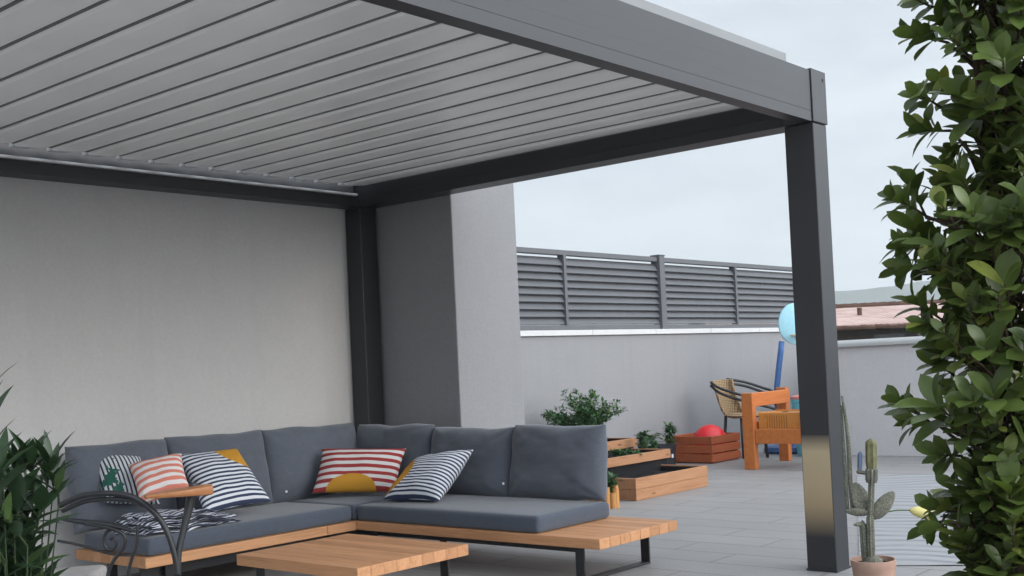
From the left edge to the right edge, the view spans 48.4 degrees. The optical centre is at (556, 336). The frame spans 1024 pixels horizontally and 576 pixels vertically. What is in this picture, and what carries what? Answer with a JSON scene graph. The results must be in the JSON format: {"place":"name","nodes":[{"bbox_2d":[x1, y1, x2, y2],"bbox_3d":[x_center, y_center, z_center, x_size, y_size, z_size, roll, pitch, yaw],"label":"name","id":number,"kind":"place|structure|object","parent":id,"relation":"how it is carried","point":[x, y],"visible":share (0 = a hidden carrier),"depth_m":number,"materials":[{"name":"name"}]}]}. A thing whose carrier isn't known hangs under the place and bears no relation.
{"place":"outdoors","nodes":[
{"label":"outdoors","id":0,"kind":"place"},
{"bbox_2d":[125,444,971,575],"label":"terrace floor","id":1,"kind":"structure","parent":0,"point":[734,517],"depth_m":7.44,"materials":[{"name":"tile"}]},
{"bbox_2d":[0,361,82,575],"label":"narrow leaf shrub","id":2,"kind":"object","parent":1,"relation":"on","point":[21,554],"visible":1,"depth_m":2.96,"materials":[{"name":"green plant"}]},
{"bbox_2d":[44,482,212,575],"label":"garden chair","id":3,"kind":"object","parent":1,"relation":"on","point":[191,491],"visible":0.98,"depth_m":4.15,"materials":[{"name":"black metal"}]},
{"bbox_2d":[0,177,353,575],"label":"wall","id":4,"kind":"structure","parent":1,"relation":"on","point":[126,315],"depth_m":7.47,"materials":[{"name":"grey paint"}]},
{"bbox_2d":[237,534,468,575],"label":"coffee table","id":5,"kind":"object","parent":1,"relation":"on","point":[352,555],"visible":1,"depth_m":5.98,"materials":[{"name":"brown wood"}]},
{"bbox_2d":[64,422,676,575],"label":"corner sofa","id":6,"kind":"object","parent":1,"relation":"on","point":[535,486],"visible":0.69,"depth_m":7.04,"materials":[{"name":"grey fabric"}]},
{"bbox_2d":[100,455,159,503],"bbox_3d":[-2.580,0.854,6.800,0.298,0.299,0.351,-2,-2,-38],"label":"throw pillow","id":7,"kind":"object","parent":6,"relation":"on","point":[116,473],"visible":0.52,"depth_m":6.72,"materials":[{"name":"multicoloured fabric"}]},
{"bbox_2d":[128,454,188,501],"bbox_3d":[-2.316,0.824,6.639,0.297,0.262,0.236,-2,-2,-31],"label":"throw pillow","id":8,"kind":"object","parent":6,"relation":"on","point":[158,474],"visible":0.85,"depth_m":6.58,"materials":[{"name":"fabric"}]},
{"bbox_2d":[111,508,240,534],"bbox_3d":[-2.209,1.060,6.629,0.413,0.130,0.628,-4,-2,39],"label":"folded throw","id":9,"kind":"object","parent":6,"relation":"on","point":[147,523],"visible":0.81,"depth_m":6.50,"materials":[{"name":"fabric"}]},
{"bbox_2d":[181,449,270,510],"bbox_3d":[-2.052,0.882,7.027,0.437,0.348,0.362,-1,-2,-45],"label":"throw pillow","id":10,"kind":"object","parent":6,"relation":"on","point":[228,475],"visible":0.87,"depth_m":6.95,"materials":[{"name":"fabric"}]},
{"bbox_2d":[312,449,405,492],"bbox_3d":[-1.349,0.916,7.820,0.621,0.305,0.239,-3,-1,4],"label":"throw pillow","id":11,"kind":"object","parent":6,"relation":"on","point":[357,470],"visible":0.95,"depth_m":7.75,"materials":[{"name":"fabric"}]},
{"bbox_2d":[384,450,472,501],"bbox_3d":[-0.828,0.901,7.362,0.517,0.315,0.315,-3,-2,28],"label":"throw pillow","id":12,"kind":"object","parent":6,"relation":"on","point":[429,478],"visible":1,"depth_m":7.27,"materials":[{"name":"fabric"}]},
{"bbox_2d":[0,0,850,572],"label":"pergola","id":13,"kind":"object","parent":1,"relation":"on","point":[358,110],"visible":0.93,"depth_m":6.04,"materials":[{"name":"paint"}]},
{"bbox_2d":[375,183,524,428],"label":"wall pier","id":14,"kind":"structure","parent":1,"relation":"on","point":[449,312],"depth_m":8.48,"materials":[{"name":"grey paint"}]},
{"bbox_2d":[588,485,619,508],"bbox_3d":[0.392,1.321,9.405,0.258,0.176,0.256,-4,-2,39],"label":"log planter","id":15,"kind":"object","parent":1,"relation":"on","point":[612,499],"visible":0.45,"depth_m":9.30,"materials":[{"name":"brown wood"}]},
{"bbox_2d":[607,471,620,492],"bbox_3d":[0.407,1.216,9.414,0.284,0.225,0.218,-4,-2,39],"label":"leafy plant","id":16,"kind":"object","parent":15,"relation":"on","point":[611,482],"visible":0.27,"depth_m":9.36,"materials":[{"name":"green plant"}]},
{"bbox_2d":[607,438,636,452],"bbox_3d":[0.142,1.255,11.191,0.595,0.410,1.450,-4,-2,39],"label":"planter box","id":17,"kind":"object","parent":1,"relation":"on","point":[621,443],"visible":0.12,"depth_m":11.41,"materials":[{"name":"wood"}]},
{"bbox_2d":[541,388,627,425],"bbox_3d":[0.284,0.817,11.278,0.870,0.629,0.927,-3,-1,4],"label":"leafy plant","id":18,"kind":"object","parent":17,"relation":"on","point":[586,412],"visible":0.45,"depth_m":11.12,"materials":[{"name":"green plant"}]},
{"bbox_2d":[607,448,670,474],"bbox_3d":[0.519,1.273,10.746,0.461,0.317,1.340,-4,-2,39],"label":"planter box","id":19,"kind":"object","parent":1,"relation":"on","point":[649,458],"visible":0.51,"depth_m":10.76,"materials":[{"name":"wood"}]},
{"bbox_2d":[608,447,642,456],"bbox_3d":[0.664,1.135,10.828,0.356,0.172,0.212,-3,-1,13],"label":"leafy plant","id":20,"kind":"object","parent":19,"relation":"in","point":[617,452],"visible":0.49,"depth_m":10.80,"materials":[{"name":"green plant"}]},
{"bbox_2d":[633,430,650,448],"bbox_3d":[0.860,1.063,11.370,0.191,0.270,0.180,-4,-2,39],"label":"seedling","id":21,"kind":"object","parent":19,"relation":"in","point":[642,437],"visible":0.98,"depth_m":11.36,"materials":[{"name":"green plant"}]},
{"bbox_2d":[645,433,662,448],"bbox_3d":[0.969,1.081,11.621,0.207,0.235,0.234,-4,-2,39],"label":"seedling","id":22,"kind":"object","parent":19,"relation":"in","point":[651,441],"visible":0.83,"depth_m":11.59,"materials":[{"name":"green plant"}]},
{"bbox_2d":[607,465,707,500],"bbox_3d":[0.850,1.313,10.314,0.506,0.190,1.150,-4,-2,39],"label":"planter box","id":23,"kind":"object","parent":1,"relation":"on","point":[646,483],"visible":0.84,"depth_m":10.16,"materials":[{"name":"wood"}]},
{"bbox_2d":[638,444,676,464],"bbox_3d":[1.134,1.331,12.701,0.303,0.245,0.320,-4,-2,39],"label":"black pot","id":24,"kind":"object","parent":1,"relation":"on","point":[671,460],"visible":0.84,"depth_m":12.69,"materials":[{"name":"metal"}]},
{"bbox_2d":[662,421,677,443],"bbox_3d":[1.291,1.109,12.917,0.203,0.308,0.203,-2,-2,-30],"label":"seedling","id":25,"kind":"object","parent":24,"relation":"in","point":[670,429],"visible":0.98,"depth_m":12.89,"materials":[{"name":"green plant"}]},
{"bbox_2d":[520,328,798,447],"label":"parapet wall","id":26,"kind":"structure","parent":1,"relation":"on","point":[651,380],"depth_m":13.30,"materials":[{"name":"paint"}]},
{"bbox_2d":[516,247,793,330],"bbox_3d":[1.221,-0.534,13.649,0.142,0.890,7.340,-4,-2,39],"label":"slatted fence","id":27,"kind":"object","parent":26,"relation":"on","point":[561,291],"visible":0.59,"depth_m":13.38,"materials":[{"name":"metal"}]},
{"bbox_2d":[667,432,740,462],"bbox_3d":[1.708,1.283,13.200,0.610,0.304,0.630,-4,-2,39],"label":"slatted crate","id":28,"kind":"object","parent":1,"relation":"on","point":[687,451],"visible":0.76,"depth_m":12.96,"materials":[{"name":"wood"}]},
{"bbox_2d":[693,425,726,454],"bbox_3d":[1.787,1.217,13.224,0.394,0.394,0.394,-4,-2,39],"label":"play ball","id":29,"kind":"object","parent":28,"relation":"in","point":[708,430],"visible":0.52,"depth_m":13.11,"materials":[{"name":"red plastic"}]},
{"bbox_2d":[710,378,776,458],"bbox_3d":[2.350,0.945,13.469,0.853,0.940,0.663,-2,-2,-28],"label":"rattan chair","id":30,"kind":"object","parent":1,"relation":"on","point":[729,401],"visible":0.65,"depth_m":13.58,"materials":[{"name":"beige wicker"}]},
{"bbox_2d":[741,387,800,469],"bbox_3d":[2.549,0.961,12.142,0.895,0.820,1.020,-4,-2,39],"label":"wooden armchair","id":31,"kind":"object","parent":1,"relation":"on","point":[754,435],"visible":0.45,"depth_m":11.93,"materials":[{"name":"brown wood"}]},
{"bbox_2d":[758,409,799,428],"bbox_3d":[2.429,0.873,11.940,0.485,0.203,0.382,-4,-2,39],"label":"wooden box","id":32,"kind":"object","parent":31,"relation":"on","point":[783,419],"visible":0.76,"depth_m":11.81,"materials":[{"name":"brown wood"}]},
{"bbox_2d":[763,303,796,453],"bbox_3d":[2.863,0.497,13.772,0.860,1.794,0.812,-4,-2,39],"label":"toy hoop","id":33,"kind":"object","parent":1,"relation":"on","point":[786,323],"visible":0.33,"depth_m":13.57,"materials":[{"name":"blue plastic"}]},
{"bbox_2d":[790,394,801,455],"bbox_3d":[2.965,1.019,13.238,0.456,0.713,0.456,-4,-2,39],"label":"toy tub","id":34,"kind":"object","parent":1,"relation":"on","point":[794,400],"visible":0.12,"depth_m":13.16,"materials":[{"name":"teal plastic"}]},
{"bbox_2d":[850,555,895,575],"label":"terracotta pot","id":35,"kind":"object","parent":1,"relation":"on","point":[885,567],"visible":0.89,"depth_m":5.34,"materials":[{"name":"ceramic"}]},
{"bbox_2d":[840,396,932,562],"bbox_3d":[1.576,0.678,5.423,0.409,0.811,0.101,-3,-1,4],"label":"cactus","id":36,"kind":"object","parent":35,"relation":"on","point":[860,498],"visible":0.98,"depth_m":5.42,"materials":[{"name":"green plant"}]},
{"bbox_2d":[857,473,970,564],"bbox_3d":[2.980,1.256,8.410,1.460,0.002,4.700,-3,-1,15],"label":"outdoor mat","id":37,"kind":"object","parent":1,"relation":"on","point":[893,529],"visible":0.24,"depth_m":7.68,"materials":[{"name":"grey fabric"}]},
{"bbox_2d":[873,0,1023,575],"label":"evergreen shrub","id":38,"kind":"object","parent":1,"relation":"on","point":[977,281],"visible":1,"depth_m":2.47,"materials":[{"name":"green plant"}]},
{"bbox_2d":[513,0,1023,290],"label":"sky","id":39,"kind":"structure","parent":0,"point":[728,202],"materials":[{"name":"white"}]},
{"bbox_2d":[586,281,1023,324],"bbox_3d":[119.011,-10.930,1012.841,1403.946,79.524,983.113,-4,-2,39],"label":"hills","id":40,"kind":"structure","parent":0,"point":[882,294],"depth_m":1125.53,"materials":[{"name":"grey"}]},
{"bbox_2d":[756,299,1022,347],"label":"neighbour house","id":41,"kind":"structure","parent":0,"point":[871,320],"depth_m":41.31,"materials":[{"name":"pink tile"}]},
{"bbox_2d":[874,333,904,345],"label":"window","id":42,"kind":"structure","parent":41,"relation":"in","point":[883,335],"depth_m":40.86,"materials":[{"name":"grey glass"}]},
{"bbox_2d":[837,336,980,456],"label":"side wall","id":43,"kind":"structure","parent":0,"point":[869,370],"depth_m":12.76,"materials":[{"name":"paint"}]}
]}

